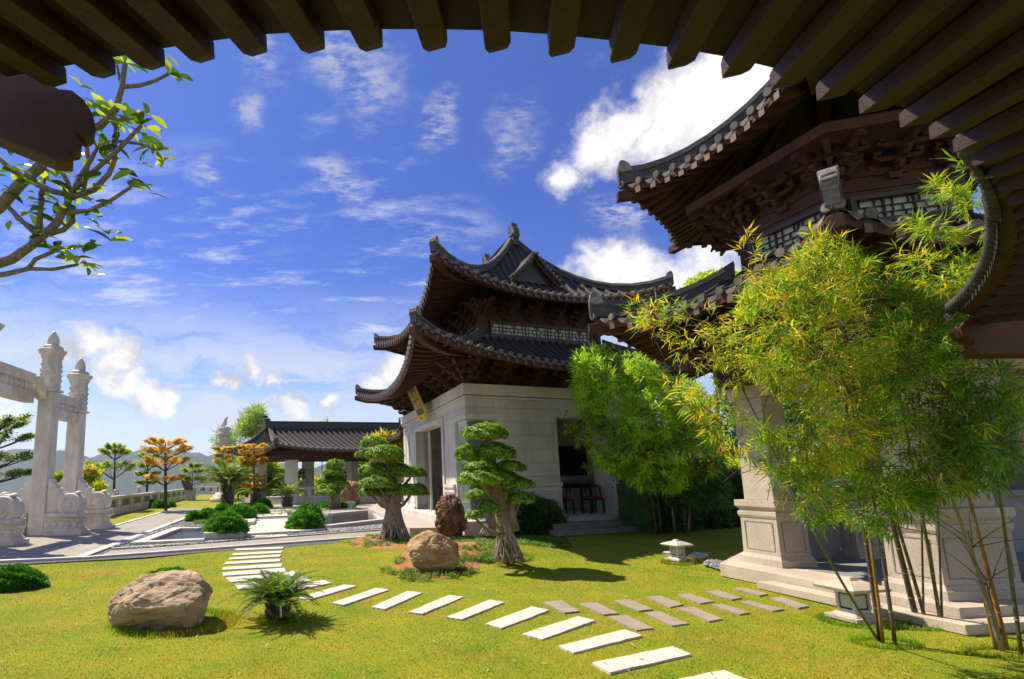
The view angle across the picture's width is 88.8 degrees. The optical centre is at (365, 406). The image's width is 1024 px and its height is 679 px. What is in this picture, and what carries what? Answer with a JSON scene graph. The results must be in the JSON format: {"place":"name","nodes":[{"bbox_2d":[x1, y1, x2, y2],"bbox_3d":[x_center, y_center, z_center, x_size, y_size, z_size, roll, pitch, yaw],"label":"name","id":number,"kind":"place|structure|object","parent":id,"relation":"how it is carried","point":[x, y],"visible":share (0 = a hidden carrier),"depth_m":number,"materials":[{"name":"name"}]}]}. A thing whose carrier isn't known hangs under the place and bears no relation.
{"place":"outdoors","nodes":[
{"label":"outdoors","id":0,"kind":"place"},
{"bbox_2d":[83,461,104,486],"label":"bush","id":1,"kind":"object","parent":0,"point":[91,472],"visible":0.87,"depth_m":24.52,"materials":[{"name":"yellow plant"}]},
{"bbox_2d":[0,509,201,559],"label":"plaza","id":2,"kind":"structure","parent":0,"point":[54,546],"depth_m":13.96,"materials":[{"name":"stone"}]},
{"bbox_2d":[0,323,115,545],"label":"stone gateway","id":3,"kind":"object","parent":2,"relation":"on","point":[42,502],"visible":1,"depth_m":15.94,"materials":[{"name":"stone"}]},
{"bbox_2d":[77,517,183,555],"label":"kerb","id":4,"kind":"structure","parent":2,"relation":"on","point":[97,550],"depth_m":13.31,"materials":[{"name":"stone"}]},
{"bbox_2d":[158,530,203,539],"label":"water","id":5,"kind":"structure","parent":0,"point":[187,534],"depth_m":14.77,"materials":[{"name":"blue liquid"}]},
{"bbox_2d":[204,529,244,539],"bbox_3d":[-4.044,3.671,14.694,1.232,0.220,2.312,1,-8,-15],"label":"planter","id":6,"kind":"object","parent":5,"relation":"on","point":[211,535],"visible":0.49,"depth_m":13.63,"materials":[{"name":"stone"}]},
{"bbox_2d":[201,510,250,534],"bbox_3d":[-3.938,3.229,14.080,1.414,0.722,1.175,-1,-8,0],"label":"bush","id":7,"kind":"object","parent":6,"relation":"in","point":[225,522],"visible":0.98,"depth_m":13.82,"materials":[{"name":"green plant"}]},
{"bbox_2d":[210,416,235,501],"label":"stone column","id":8,"kind":"structure","parent":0,"point":[224,434],"depth_m":39.70,"materials":[{"name":"stone"}]},
{"bbox_2d":[102,531,402,554],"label":"setts path","id":9,"kind":"structure","parent":0,"point":[341,535],"depth_m":12.93,"materials":[{"name":"stone"}]},
{"bbox_2d":[179,502,376,513],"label":"walkway","id":10,"kind":"structure","parent":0,"point":[363,505],"depth_m":28.16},
{"bbox_2d":[188,455,264,506],"bbox_3d":[-7.855,4.280,28.401,4.166,3.016,4.113,-1,-8,0],"label":"cycad","id":11,"kind":"object","parent":10,"relation":"on","point":[227,474],"visible":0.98,"depth_m":28.05,"materials":[{"name":"green plant"}]},
{"bbox_2d":[267,479,309,506],"bbox_3d":[-4.739,5.143,29.846,2.770,1.646,2.950,-1,-8,0],"label":"cycad","id":12,"kind":"object","parent":10,"relation":"on","point":[287,500],"visible":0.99,"depth_m":29.68,"materials":[{"name":"green plant"}]},
{"bbox_2d":[314,458,350,508],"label":"bonsai tree","id":13,"kind":"object","parent":10,"relation":"on","point":[333,481],"visible":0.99,"depth_m":27.38,"materials":[{"name":"green plant"}]},
{"bbox_2d":[363,427,403,482],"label":"tree","id":14,"kind":"object","parent":10,"relation":"on","point":[399,443],"visible":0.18,"depth_m":31.06,"materials":[{"name":"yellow plant"}]},
{"bbox_2d":[0,445,695,495],"bbox_3d":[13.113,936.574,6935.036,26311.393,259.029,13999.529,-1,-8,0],"label":"hills","id":15,"kind":"structure","parent":0,"point":[125,484],"depth_m":2055.48,"materials":[{"name":"plant"}]},
{"bbox_2d":[323,512,382,524],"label":"water","id":16,"kind":"structure","parent":0,"point":[335,519],"depth_m":20.39,"materials":[{"name":"black liquid"}]},
{"bbox_2d":[346,534,414,549],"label":"soil","id":17,"kind":"structure","parent":0,"point":[393,545],"depth_m":11.75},
{"bbox_2d":[368,502,438,534],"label":"terrace","id":18,"kind":"structure","parent":0,"point":[416,525],"depth_m":15.81,"materials":[{"name":"stone"}]},
{"bbox_2d":[391,539,495,578],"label":"soil","id":19,"kind":"structure","parent":0,"point":[409,564],"depth_m":9.20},
{"bbox_2d":[407,530,459,571],"bbox_3d":[1.181,2.524,8.717,0.884,0.748,0.694,-3,-9,18],"label":"rock","id":20,"kind":"object","parent":19,"relation":"on","point":[429,550],"visible":0.94,"depth_m":8.49,"materials":[{"name":"stone"}]},
{"bbox_2d":[434,494,467,537],"bbox_3d":[2.244,2.933,13.270,0.874,1.257,0.825,-1,-8,0],"label":"rock","id":21,"kind":"object","parent":19,"relation":"on","point":[450,521],"visible":0.94,"depth_m":13.02,"materials":[{"name":"stone"}]},
{"bbox_2d":[0,29,983,467],"label":"sky","id":22,"kind":"structure","parent":0,"point":[306,194],"materials":[{"name":"blue"}]},
{"bbox_2d":[0,494,1023,678],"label":"lawn","id":23,"kind":"structure","parent":0,"point":[202,501],"depth_m":5.32,"materials":[{"name":"plant"}]},
{"bbox_2d":[0,412,34,482],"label":"tiered tree","id":24,"kind":"object","parent":23,"relation":"on","point":[8,423],"visible":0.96,"depth_m":20.85,"materials":[{"name":"green plant"}]},
{"bbox_2d":[0,562,50,592],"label":"bush","id":25,"kind":"object","parent":23,"relation":"on","point":[16,576],"visible":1,"depth_m":7.71,"materials":[{"name":"green plant"}]},
{"bbox_2d":[0,54,193,277],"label":"frangipani tree","id":26,"kind":"object","parent":23,"relation":"on","point":[69,193],"visible":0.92,"depth_m":4.92,"materials":[{"name":"green plant"}]},
{"bbox_2d":[84,442,141,489],"bbox_3d":[-14.569,3.855,28.715,2.941,3.665,3.374,-1,-8,0],"label":"tiered tree","id":27,"kind":"object","parent":23,"relation":"on","point":[121,450],"visible":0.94,"depth_m":28.60,"materials":[{"name":"green plant"}]},
{"bbox_2d":[132,452,161,492],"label":"tiered tree","id":28,"kind":"object","parent":23,"relation":"on","point":[144,472],"visible":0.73,"depth_m":35.34,"materials":[{"name":"green plant"}]},
{"bbox_2d":[110,489,185,514],"bbox_3d":[-14.707,6.515,35.928,0.340,0.920,27.858,1,-8,-11],"label":"balustrade","id":29,"kind":"object","parent":23,"relation":"on","point":[120,504],"visible":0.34,"depth_m":29.51,"materials":[{"name":"stone"}]},
{"bbox_2d":[107,570,212,629],"bbox_3d":[-2.341,2.271,5.793,1.150,0.729,0.854,-1,-8,0],"label":"rock","id":30,"kind":"object","parent":23,"relation":"on","point":[165,600],"visible":0.88,"depth_m":5.51,"materials":[{"name":"stone"}]},
{"bbox_2d":[138,435,194,509],"bbox_3d":[-11.092,3.683,27.838,3.163,4.052,3.015,-1,-8,0],"label":"tiered tree","id":31,"kind":"object","parent":23,"relation":"on","point":[183,448],"visible":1,"depth_m":27.49,"materials":[{"name":"orange plant"}]},
{"bbox_2d":[181,476,195,499],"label":"notice board","id":32,"kind":"object","parent":23,"relation":"on","point":[190,495],"visible":0.82,"depth_m":42.94,"materials":[{"name":"stone"}]},
{"bbox_2d":[0,509,381,564],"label":"gravel bed","id":33,"kind":"object","parent":23,"relation":"on","point":[183,522],"visible":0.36,"depth_m":11.93,"materials":[{"name":"gravel"}]},
{"bbox_2d":[0,556,81,562],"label":"kerb","id":34,"kind":"structure","parent":33,"relation":"on","point":[39,559],"depth_m":10.41,"materials":[{"name":"stone"}]},
{"bbox_2d":[129,527,204,545],"bbox_3d":[-5.287,3.753,14.723,1.759,0.100,4.174,0,-8,-6],"label":"pool rim","id":35,"kind":"object","parent":33,"relation":"on","point":[151,539],"visible":0.84,"depth_m":13.20,"materials":[{"name":"stone"}]},
{"bbox_2d":[81,536,361,558],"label":"kerb","id":36,"kind":"structure","parent":33,"relation":"on","point":[197,549],"depth_m":11.80,"materials":[{"name":"stone"}]},
{"bbox_2d":[224,502,257,518],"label":"bush","id":37,"kind":"object","parent":33,"relation":"on","point":[244,511],"visible":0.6,"depth_m":18.79,"materials":[{"name":"green plant"}]},
{"bbox_2d":[110,524,381,548],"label":"pebbles","id":38,"kind":"object","parent":33,"relation":"on","point":[354,528],"visible":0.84,"depth_m":14.91,"materials":[{"name":"gravel"}]},
{"bbox_2d":[112,529,380,549],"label":"kerb","id":39,"kind":"structure","parent":33,"relation":"on","point":[264,537],"depth_m":14.01,"materials":[{"name":"stone"}]},
{"bbox_2d":[245,518,291,535],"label":"walkway slab","id":40,"kind":"structure","parent":33,"relation":"on","point":[265,526],"depth_m":16.03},
{"bbox_2d":[292,521,324,532],"bbox_3d":[-1.921,3.954,16.451,1.088,0.100,3.316,0,-8,-7],"label":"planter","id":41,"kind":"object","parent":33,"relation":"on","point":[303,530],"visible":0.27,"depth_m":15.22,"materials":[{"name":"stone"}]},
{"bbox_2d":[282,508,326,529],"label":"bush","id":42,"kind":"object","parent":41,"relation":"in","point":[304,519],"visible":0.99,"depth_m":15.52,"materials":[{"name":"green plant"}]},
{"bbox_2d":[296,501,325,520],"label":"bush","id":43,"kind":"object","parent":33,"relation":"on","point":[310,505],"visible":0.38,"depth_m":19.10,"materials":[{"name":"green plant"}]},
{"bbox_2d":[325,509,383,528],"bbox_3d":[-0.474,4.509,20.563,2.245,0.130,8.658,0,-8,-2],"label":"pool rim","id":44,"kind":"object","parent":33,"relation":"on","point":[378,519],"visible":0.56,"depth_m":17.86,"materials":[{"name":"stone"}]},
{"bbox_2d":[354,436,388,507],"bbox_3d":[0.363,3.250,24.430,1.920,3.717,1.499,-1,-8,0],"label":"bonsai tree","id":45,"kind":"object","parent":33,"relation":"on","point":[370,441],"visible":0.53,"depth_m":24.23,"materials":[{"name":"green plant"}]},
{"bbox_2d":[179,462,209,486],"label":"tiered tree","id":46,"kind":"object","parent":23,"relation":"on","point":[190,478],"visible":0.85,"depth_m":43.15,"materials":[{"name":"green plant"}]},
{"bbox_2d":[210,445,236,488],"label":"tiered tree","id":47,"kind":"object","parent":23,"relation":"on","point":[223,456],"visible":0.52,"depth_m":30.65,"materials":[{"name":"orange plant"}]},
{"bbox_2d":[208,422,239,491],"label":"bamboo","id":48,"kind":"object","parent":23,"relation":"on","point":[215,440],"visible":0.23,"depth_m":44.15,"materials":[{"name":"green plant"}]},
{"bbox_2d":[216,401,271,499],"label":"bamboo","id":49,"kind":"object","parent":23,"relation":"on","point":[250,423],"visible":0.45,"depth_m":42.18,"materials":[{"name":"green plant"}]},
{"bbox_2d":[222,563,281,570],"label":"stepping stone","id":50,"kind":"object","parent":23,"relation":"on","point":[266,566],"visible":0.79,"depth_m":9.30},
{"bbox_2d":[224,559,280,564],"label":"stepping stone","id":51,"kind":"object","parent":23,"relation":"on","point":[254,561],"visible":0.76,"depth_m":9.89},
{"bbox_2d":[237,443,269,502],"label":"tiered tree","id":52,"kind":"object","parent":23,"relation":"on","point":[262,460],"visible":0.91,"depth_m":29.49,"materials":[{"name":"orange plant"}]},
{"bbox_2d":[222,568,285,576],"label":"stepping stone","id":53,"kind":"object","parent":23,"relation":"on","point":[252,572],"visible":0.67,"depth_m":8.80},
{"bbox_2d":[234,478,276,502],"bbox_3d":[-7.842,5.852,35.780,3.433,2.027,3.198,-1,-8,0],"label":"cycad","id":54,"kind":"object","parent":23,"relation":"on","point":[257,496],"visible":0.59,"depth_m":35.75,"materials":[{"name":"green plant"}]},
{"bbox_2d":[225,572,290,582],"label":"stepping stone","id":55,"kind":"object","parent":23,"relation":"on","point":[234,579],"visible":0.4,"depth_m":8.31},
{"bbox_2d":[234,455,284,497],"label":"bamboo","id":56,"kind":"object","parent":23,"relation":"on","point":[271,466],"visible":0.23,"depth_m":43.93,"materials":[{"name":"green plant"}]},
{"bbox_2d":[217,566,325,625],"bbox_3d":[-1.074,2.178,5.909,1.227,0.642,1.227,-1,-8,0],"label":"cycad","id":57,"kind":"object","parent":23,"relation":"on","point":[277,591],"visible":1,"depth_m":5.77,"materials":[{"name":"green plant"}]},
{"bbox_2d":[269,468,318,487],"bbox_3d":[-5.385,5.774,38.045,3.790,2.730,3.941,-5,-9,29],"label":"cycad","id":58,"kind":"object","parent":23,"relation":"on","point":[300,471],"visible":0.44,"depth_m":37.73,"materials":[{"name":"green plant"}]},
{"bbox_2d":[226,416,403,503],"bbox_3d":[-1.323,3.816,37.012,17.845,6.200,7.170,1,-8,-12],"label":"garden shelter","id":59,"kind":"object","parent":23,"relation":"on","point":[307,444],"visible":0.41,"depth_m":35.72,"materials":[{"name":"stone"}]},
{"bbox_2d":[379,417,403,440],"bbox_3d":[4.224,3.103,29.911,6.104,5.440,7.116,0,-8,-9],"label":"roof corner","id":60,"kind":"object","parent":59,"relation":"attached to","point":[398,434],"visible":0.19,"depth_m":28.78,"materials":[{"name":"stone"}]},
{"bbox_2d":[297,584,356,600],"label":"stepping stone","id":61,"kind":"object","parent":23,"relation":"on","point":[329,591],"visible":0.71,"depth_m":7.17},
{"bbox_2d":[340,480,360,504],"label":"rock","id":62,"kind":"object","parent":23,"relation":"on","point":[350,492],"visible":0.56,"depth_m":30.85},
{"bbox_2d":[332,588,388,606],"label":"stepping stone","id":63,"kind":"object","parent":23,"relation":"on","point":[358,597],"visible":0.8,"depth_m":6.82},
{"bbox_2d":[357,444,429,540],"bbox_3d":[0.696,2.201,12.896,1.858,2.478,1.380,-1,-8,0],"label":"bonsai tree","id":64,"kind":"object","parent":23,"relation":"on","point":[377,483],"visible":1,"depth_m":12.69,"materials":[{"name":"green plant"}]},
{"bbox_2d":[371,591,422,610],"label":"stepping stone","id":65,"kind":"object","parent":23,"relation":"on","point":[396,600],"visible":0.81,"depth_m":6.61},
{"bbox_2d":[408,595,463,614],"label":"stepping stone","id":66,"kind":"object","parent":23,"relation":"on","point":[435,605],"visible":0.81,"depth_m":6.35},
{"bbox_2d":[346,533,574,580],"bbox_3d":[2.324,2.958,10.802,5.662,0.346,6.082,-1,-8,0],"label":"ground cover","id":67,"kind":"object","parent":23,"relation":"on","point":[544,541],"visible":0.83,"depth_m":10.01,"materials":[{"name":"green plant"}]},
{"bbox_2d":[446,600,504,620],"bbox_3d":[1.356,2.489,6.114,0.208,0.050,1.067,-8,-11,41],"label":"stepping stone","id":68,"kind":"object","parent":23,"relation":"on","point":[475,610],"visible":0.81,"depth_m":6.05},
{"bbox_2d":[465,486,519,536],"bbox_3d":[3.512,2.769,13.629,1.477,1.441,1.043,2,-9,-17],"label":"bonsai tree","id":69,"kind":"object","parent":23,"relation":"on","point":[478,493],"visible":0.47,"depth_m":13.34,"materials":[{"name":"green plant"}]},
{"bbox_2d":[454,421,535,563],"bbox_3d":[2.391,1.535,9.150,1.539,2.575,0.933,3,-9,-22],"label":"bonsai tree","id":70,"kind":"object","parent":23,"relation":"on","point":[491,476],"visible":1,"depth_m":9.03,"materials":[{"name":"green plant"}]},
{"bbox_2d":[0,546,1009,677],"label":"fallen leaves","id":71,"kind":"object","parent":23,"relation":"on","point":[454,634],"visible":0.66,"depth_m":4.87,"materials":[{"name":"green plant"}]},
{"bbox_2d":[485,606,548,629],"bbox_3d":[1.751,2.435,5.765,1.058,0.050,0.235,7,-11,-43],"label":"stepping stone","id":72,"kind":"object","parent":23,"relation":"on","point":[515,618],"visible":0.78,"depth_m":5.72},
{"bbox_2d":[355,223,710,536],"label":"pavilion","id":73,"kind":"structure","parent":23,"relation":"on","point":[499,334],"depth_m":15.62,"materials":[{"name":"wood"}]},
{"bbox_2d":[407,386,427,420],"bbox_3d":[1.820,-0.133,17.744,0.522,1.172,1.020,0,-8,-9],"label":"name plaque","id":74,"kind":"object","parent":73,"relation":"attached to","point":[417,403],"visible":1,"depth_m":17.61,"materials":[{"name":"gold metal"}]},
{"bbox_2d":[428,431,432,509],"bbox_3d":[2.383,2.452,19.355,0.089,2.980,0.860,0,-8,-9],"label":"door panel","id":75,"kind":"structure","parent":73,"relation":"in","point":[429,432],"depth_m":18.94,"materials":[{"name":"wood"}]},
{"bbox_2d":[489,320,592,342],"bbox_3d":[5.718,-2.390,16.218,3.739,0.460,1.319,-1,-8,0],"label":"lattice window","id":76,"kind":"structure","parent":73,"relation":"in","point":[500,328],"depth_m":16.18,"materials":[{"name":"wood"}]},
{"bbox_2d":[558,446,587,475],"bbox_3d":[6.747,1.976,18.439,3.310,1.100,0.059,2,-9,-18],"label":"inner window","id":77,"kind":"structure","parent":73,"relation":"in","point":[570,459],"depth_m":18.72,"materials":[{"name":"black paint"}]},
{"bbox_2d":[562,483,593,511],"bbox_3d":[6.687,3.021,16.629,1.866,0.960,0.690,2,-9,-18],"label":"tea table","id":78,"kind":"object","parent":73,"relation":"on","point":[579,485],"visible":0.37,"depth_m":16.53,"materials":[{"name":"black paint"}]},
{"bbox_2d":[581,485,604,513],"bbox_3d":[7.368,2.989,16.280,0.653,0.904,0.496,2,-9,-18],"label":"armchair","id":79,"kind":"object","parent":73,"relation":"on","point":[591,498],"visible":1,"depth_m":16.11,"materials":[{"name":"black paint"}]},
{"bbox_2d":[514,492,568,535],"bbox_3d":[4.759,3.131,14.636,2.687,1.393,1.862,-1,-8,0],"label":"bush","id":80,"kind":"object","parent":23,"relation":"on","point":[533,519],"visible":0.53,"depth_m":14.17,"materials":[{"name":"green plant"}]},
{"bbox_2d":[523,616,594,640],"bbox_3d":[2.074,2.371,5.350,1.048,0.050,0.233,5,-10,-37],"label":"stepping stone","id":81,"kind":"object","parent":23,"relation":"on","point":[554,629],"visible":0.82,"depth_m":5.29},
{"bbox_2d":[543,600,579,613],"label":"stepping stone","id":82,"kind":"object","parent":23,"relation":"on","point":[561,606],"visible":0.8,"depth_m":6.19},
{"bbox_2d":[579,602,618,615],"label":"stepping stone","id":83,"kind":"object","parent":23,"relation":"on","point":[598,608],"visible":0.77,"depth_m":6.09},
{"bbox_2d":[558,629,641,654],"bbox_3d":[2.291,2.296,4.880,1.033,0.050,0.220,4,-9,-28],"label":"stepping stone","id":84,"kind":"object","parent":23,"relation":"on","point":[598,641],"visible":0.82,"depth_m":4.84,"materials":[{"name":"stone"}]},
{"bbox_2d":[609,615,653,631],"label":"stepping stone","id":85,"kind":"object","parent":23,"relation":"on","point":[631,623],"visible":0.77,"depth_m":5.49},
{"bbox_2d":[614,599,652,611],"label":"stepping stone","id":86,"kind":"object","parent":23,"relation":"on","point":[633,605],"visible":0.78,"depth_m":6.22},
{"bbox_2d":[592,646,690,674],"bbox_3d":[2.420,2.219,4.375,1.046,0.050,0.228,3,-9,-22],"label":"stepping stone","id":87,"kind":"object","parent":23,"relation":"on","point":[617,665],"visible":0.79,"depth_m":4.34,"materials":[{"name":"stone"}]},
{"bbox_2d":[559,340,736,535],"bbox_3d":[7.579,0.633,13.484,5.633,5.587,2.692,-1,-8,0],"label":"bamboo","id":88,"kind":"object","parent":23,"relation":"on","point":[666,475],"visible":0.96,"depth_m":12.93,"materials":[{"name":"green plant"}]},
{"bbox_2d":[646,596,683,608],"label":"stepping stone","id":89,"kind":"object","parent":23,"relation":"on","point":[666,602],"visible":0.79,"depth_m":6.38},
{"bbox_2d":[644,611,688,626],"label":"stepping stone","id":90,"kind":"object","parent":23,"relation":"on","point":[668,620],"visible":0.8,"depth_m":5.62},
{"bbox_2d":[610,468,743,533],"bbox_3d":[10.014,2.796,15.345,5.248,1.982,1.781,3,-9,-23],"label":"hedge","id":91,"kind":"object","parent":23,"relation":"on","point":[634,510],"visible":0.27,"depth_m":14.49,"materials":[{"name":"green plant"}]},
{"bbox_2d":[660,539,693,561],"bbox_3d":[5.879,2.702,9.478,0.422,0.381,0.366,2,-9,-20],"label":"stone lantern","id":92,"kind":"object","parent":23,"relation":"on","point":[677,550],"visible":1,"depth_m":9.40,"materials":[{"name":"stone"}]},
{"bbox_2d":[677,593,714,604],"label":"stepping stone","id":93,"kind":"object","parent":23,"relation":"on","point":[695,598],"visible":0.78,"depth_m":6.50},
{"bbox_2d":[678,607,722,622],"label":"stepping stone","id":94,"kind":"object","parent":23,"relation":"on","point":[701,614],"visible":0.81,"depth_m":5.76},
{"bbox_2d":[679,266,740,451],"bbox_3d":[17.558,-1.285,24.408,5.466,12.225,3.003,-1,-8,0],"label":"tree","id":95,"kind":"object","parent":23,"relation":"on","point":[700,275],"visible":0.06,"depth_m":24.20,"materials":[{"name":"green plant"}]},
{"bbox_2d":[680,670,745,678],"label":"stepping stone","id":96,"kind":"object","parent":23,"relation":"on","point":[722,674],"visible":1,"depth_m":3.97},
{"bbox_2d":[706,590,741,600],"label":"stepping stone","id":97,"kind":"object","parent":23,"relation":"on","point":[724,595],"visible":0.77,"depth_m":6.64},
{"bbox_2d":[711,604,749,615],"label":"stepping stone","id":98,"kind":"object","parent":23,"relation":"on","point":[734,610],"visible":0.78,"depth_m":5.94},
{"bbox_2d":[691,388,784,457],"bbox_3d":[19.460,1.773,25.967,6.842,6.878,3.923,-1,-8,0],"label":"tree","id":99,"kind":"object","parent":23,"relation":"on","point":[733,435],"visible":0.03,"depth_m":25.81,"materials":[{"name":"green plant"}]},
{"bbox_2d":[676,453,823,492],"bbox_3d":[15.120,3.241,21.348,7.600,2.882,3.819,-2,-8,8],"label":"hedge","id":100,"kind":"object","parent":23,"relation":"on","point":[736,467],"visible":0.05,"depth_m":20.00,"materials":[{"name":"green plant"}]},
{"bbox_2d":[740,600,783,611],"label":"stepping stone","id":101,"kind":"object","parent":23,"relation":"on","point":[765,607],"visible":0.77,"depth_m":6.06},
{"bbox_2d":[615,218,917,645],"bbox_3d":[4.093,0.067,4.800,3.370,4.332,1.318,1,-8,-14],"label":"bamboo","id":102,"kind":"object","parent":23,"relation":"on","point":[826,456],"visible":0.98,"depth_m":4.68,"materials":[{"name":"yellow plant"}]},
{"bbox_2d":[770,597,808,609],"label":"stepping stone","id":103,"kind":"object","parent":23,"relation":"on","point":[791,603],"visible":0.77,"depth_m":6.23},
{"bbox_2d":[783,401,824,443],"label":"tree","id":104,"kind":"object","parent":23,"relation":"on","point":[787,410],"visible":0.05,"depth_m":24.17,"materials":[{"name":"green plant"}]},
{"bbox_2d":[588,76,1023,635],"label":"pavilion","id":105,"kind":"structure","parent":23,"relation":"on","point":[779,167],"depth_m":7.20,"materials":[{"name":"wood"}]},
{"bbox_2d":[746,205,824,264],"bbox_3d":[6.231,-2.515,7.438,0.358,0.400,1.081,-1,-8,0],"label":"lattice window","id":106,"kind":"structure","parent":105,"relation":"in","point":[784,234],"depth_m":7.51,"materials":[{"name":"wood"}]},
{"bbox_2d":[846,183,958,220],"bbox_3d":[7.042,-2.646,6.606,1.075,0.400,0.394,-1,-8,0],"label":"lattice window","id":107,"kind":"structure","parent":105,"relation":"in","point":[889,204],"depth_m":6.61,"materials":[{"name":"wood"}]},
{"bbox_2d":[812,576,891,623],"bbox_3d":[5.372,2.109,5.537,0.498,0.449,0.432,0,-8,-9],"label":"stone lantern","id":108,"kind":"object","parent":23,"relation":"on","point":[860,593],"visible":0.84,"depth_m":5.46,"materials":[{"name":"stone"}]},
{"bbox_2d":[807,258,993,617],"bbox_3d":[5.382,0.267,4.970,2.812,3.952,1.219,5,-10,-35],"label":"bamboo","id":109,"kind":"object","parent":23,"relation":"on","point":[907,492],"visible":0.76,"depth_m":4.64,"materials":[{"name":"green plant"}]},
{"bbox_2d":[872,148,1023,655],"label":"bamboo","id":110,"kind":"object","parent":23,"relation":"on","point":[996,457],"visible":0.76,"depth_m":4.49,"materials":[{"name":"green plant"}]},
{"bbox_2d":[0,0,1023,358],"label":"overhanging eave","id":111,"kind":"object","parent":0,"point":[952,68],"visible":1,"depth_m":1.67,"materials":[{"name":"wood"}]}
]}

